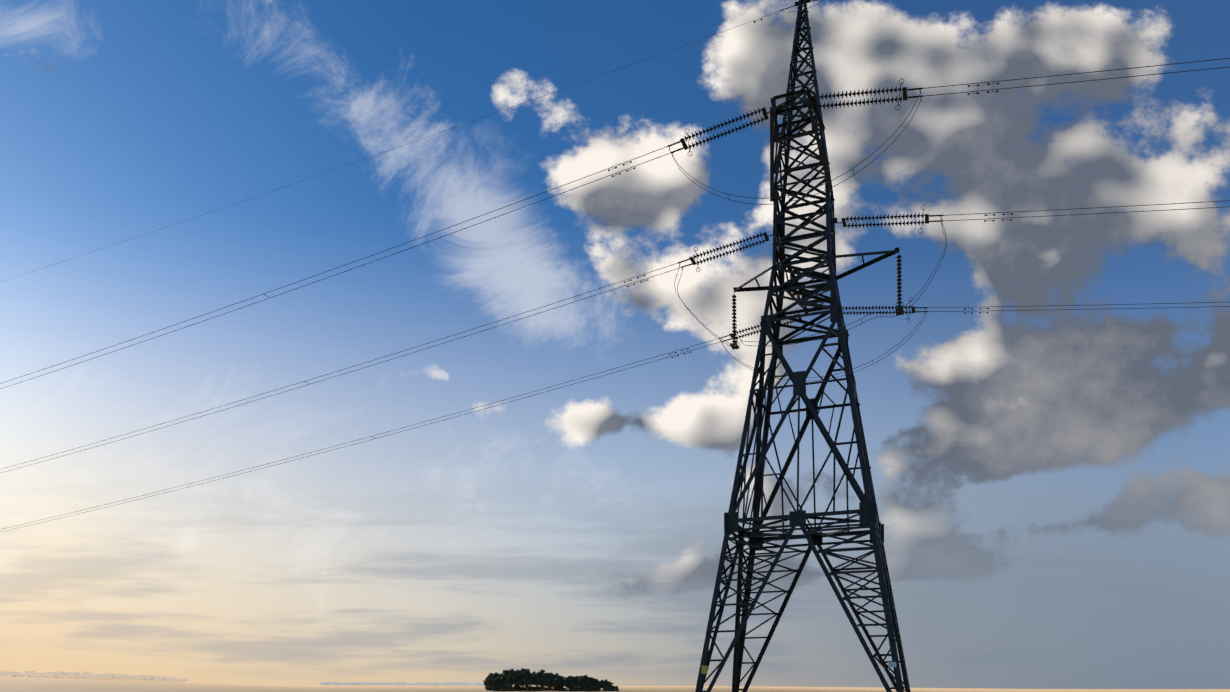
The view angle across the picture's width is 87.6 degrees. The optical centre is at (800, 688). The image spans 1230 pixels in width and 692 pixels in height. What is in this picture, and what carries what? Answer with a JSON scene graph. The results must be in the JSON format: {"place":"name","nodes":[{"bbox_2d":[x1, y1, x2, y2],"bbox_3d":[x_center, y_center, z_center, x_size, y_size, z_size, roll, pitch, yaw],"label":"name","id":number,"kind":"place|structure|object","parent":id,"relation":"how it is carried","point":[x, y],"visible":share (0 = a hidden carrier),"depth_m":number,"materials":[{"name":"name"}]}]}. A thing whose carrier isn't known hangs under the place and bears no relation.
{"place":"outdoors","nodes":[
{"label":"outdoors","id":0,"kind":"place"},
{"bbox_2d":[0,676,1229,691],"bbox_3d":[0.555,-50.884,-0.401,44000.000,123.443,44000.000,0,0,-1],"label":"field ground","id":1,"kind":"structure","parent":0,"point":[21,684],"depth_m":566.28,"materials":[{"name":"brown soil"}]},
{"bbox_2d":[9,672,21,676],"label":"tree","id":2,"kind":"object","parent":1,"relation":"on","point":[11,674],"visible":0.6,"depth_m":1332.79,"materials":[{"name":"brown plant"}]},
{"bbox_2d":[24,671,36,676],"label":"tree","id":3,"kind":"object","parent":1,"relation":"on","point":[29,673],"visible":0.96,"depth_m":1299.03,"materials":[{"name":"brown plant"}]},
{"bbox_2d":[50,671,64,677],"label":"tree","id":4,"kind":"object","parent":1,"relation":"on","point":[52,673],"visible":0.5,"depth_m":1207.42,"materials":[{"name":"brown plant"}]},
{"bbox_2d":[107,674,119,678],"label":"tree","id":5,"kind":"object","parent":1,"relation":"on","point":[112,675],"visible":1,"depth_m":1098.57,"materials":[{"name":"brown plant"}]},
{"bbox_2d":[483,673,494,681],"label":"grove tree","id":6,"kind":"object","parent":1,"relation":"on","point":[489,676],"visible":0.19,"depth_m":458.85,"materials":[{"name":"green plant"}]},
{"bbox_2d":[484,679,494,690],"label":"grove tree","id":7,"kind":"object","parent":1,"relation":"on","point":[489,682],"visible":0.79,"depth_m":407.51,"materials":[{"name":"green plant"}]},
{"bbox_2d":[485,685,494,690],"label":"grove shrub","id":8,"kind":"object","parent":1,"relation":"on","point":[487,687],"visible":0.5,"depth_m":410.33,"materials":[{"name":"green plant"}]},
{"bbox_2d":[490,674,499,680],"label":"grove tree","id":9,"kind":"object","parent":1,"relation":"on","point":[495,677],"visible":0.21,"depth_m":433.47,"materials":[{"name":"green plant"}]},
{"bbox_2d":[492,678,502,685],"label":"grove tree","id":10,"kind":"object","parent":1,"relation":"on","point":[497,681],"visible":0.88,"depth_m":402.37,"materials":[{"name":"green plant"}]},
{"bbox_2d":[492,686,508,691],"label":"grove shrub","id":11,"kind":"object","parent":1,"relation":"on","point":[501,687],"visible":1,"depth_m":382.42,"materials":[{"name":"green plant"}]},
{"bbox_2d":[498,669,521,690],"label":"grove tree","id":12,"kind":"object","parent":1,"relation":"on","point":[504,675],"visible":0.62,"depth_m":399.55,"materials":[{"name":"green plant"}]},
{"bbox_2d":[505,674,520,690],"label":"grove tree","id":13,"kind":"object","parent":1,"relation":"on","point":[512,679],"visible":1,"depth_m":389.03,"materials":[{"name":"green plant"}]},
{"bbox_2d":[519,669,534,688],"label":"grove tree","id":14,"kind":"object","parent":1,"relation":"on","point":[525,673],"visible":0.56,"depth_m":395.33,"materials":[{"name":"green plant"}]},
{"bbox_2d":[523,674,538,687],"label":"grove tree","id":15,"kind":"object","parent":1,"relation":"on","point":[531,676],"visible":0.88,"depth_m":392.69,"materials":[{"name":"green plant"}]},
{"bbox_2d":[537,677,548,690],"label":"grove tree","id":16,"kind":"object","parent":1,"relation":"on","point":[542,680],"visible":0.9,"depth_m":391.58,"materials":[{"name":"green plant"}]},
{"bbox_2d":[535,669,554,690],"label":"grove tree","id":17,"kind":"object","parent":1,"relation":"on","point":[540,674],"visible":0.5,"depth_m":404.93,"materials":[{"name":"green plant"}]},
{"bbox_2d":[547,678,557,687],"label":"grove tree","id":18,"kind":"object","parent":1,"relation":"on","point":[553,682],"visible":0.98,"depth_m":388.45,"materials":[{"name":"green plant"}]},
{"bbox_2d":[554,687,564,690],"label":"grove shrub","id":19,"kind":"object","parent":1,"relation":"on","point":[558,689],"visible":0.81,"depth_m":407.34,"materials":[{"name":"green plant"}]},
{"bbox_2d":[556,676,566,686],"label":"grove tree","id":20,"kind":"object","parent":1,"relation":"on","point":[561,680],"visible":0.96,"depth_m":411.53,"materials":[{"name":"green plant"}]},
{"bbox_2d":[568,686,578,691],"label":"grove shrub","id":21,"kind":"object","parent":1,"relation":"on","point":[572,689],"visible":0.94,"depth_m":385.14,"materials":[{"name":"green plant"}]},
{"bbox_2d":[569,676,579,686],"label":"grove tree","id":22,"kind":"object","parent":1,"relation":"on","point":[575,679],"visible":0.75,"depth_m":405.31,"materials":[{"name":"green plant"}]},
{"bbox_2d":[577,675,589,690],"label":"grove tree","id":23,"kind":"object","parent":1,"relation":"on","point":[582,678],"visible":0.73,"depth_m":390.07,"materials":[{"name":"green plant"}]},
{"bbox_2d":[583,688,595,691],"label":"grove shrub","id":24,"kind":"object","parent":1,"relation":"on","point":[588,690],"visible":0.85,"depth_m":377.25,"materials":[{"name":"green plant"}]},
{"bbox_2d":[586,678,598,687],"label":"grove tree","id":25,"kind":"object","parent":1,"relation":"on","point":[592,682],"visible":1,"depth_m":387.02,"materials":[{"name":"green plant"}]},
{"bbox_2d":[595,681,604,689],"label":"grove tree","id":26,"kind":"object","parent":1,"relation":"on","point":[601,683],"visible":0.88,"depth_m":395.22,"materials":[{"name":"green plant"}]},
{"bbox_2d":[604,681,613,690],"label":"grove tree","id":27,"kind":"object","parent":1,"relation":"on","point":[609,684],"visible":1,"depth_m":394.92,"materials":[{"name":"green plant"}]},
{"bbox_2d":[695,0,910,691],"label":"transmission tower","id":28,"kind":"structure","parent":1,"relation":"on","point":[867,511],"depth_m":33.91,"materials":[{"name":"black metal"}]},
{"bbox_2d":[701,666,707,673],"bbox_3d":[-5.149,-1.020,32.758,0.340,0.440,0.005,0,0,13],"label":"sign","id":29,"kind":"object","parent":28,"relation":"attached to","point":[704,670],"visible":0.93,"depth_m":32.76,"materials":[{"name":"metal"}]},
{"bbox_2d":[0,0,1229,688],"label":"sky","id":30,"kind":"structure","parent":0,"point":[1051,484],"materials":[{"name":"blue"}]},
{"bbox_2d":[264,0,1012,438],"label":"pylon fittings","id":31,"kind":"object","parent":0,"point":[814,102],"visible":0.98,"depth_m":33.08,"materials":[{"name":"black metal"}]},
{"bbox_2d":[0,0,1229,531],"bbox_3d":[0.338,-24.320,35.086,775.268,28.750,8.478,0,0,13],"label":"line conductors","id":32,"kind":"object","parent":31,"relation":"attached to","point":[678,268],"visible":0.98,"depth_m":35.99,"materials":[{"name":"grey metal"}]},
{"bbox_2d":[684,85,924,342],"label":"pylon insulators","id":33,"kind":"object","parent":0,"point":[884,217],"visible":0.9,"depth_m":33.06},
{"bbox_2d":[888,662,895,666],"bbox_3d":[4.559,-1.200,30.480,0.400,0.260,0.006,0,0,13],"label":"pylon number plate","id":34,"kind":"object","parent":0,"point":[891,664],"visible":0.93,"depth_m":30.48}
]}

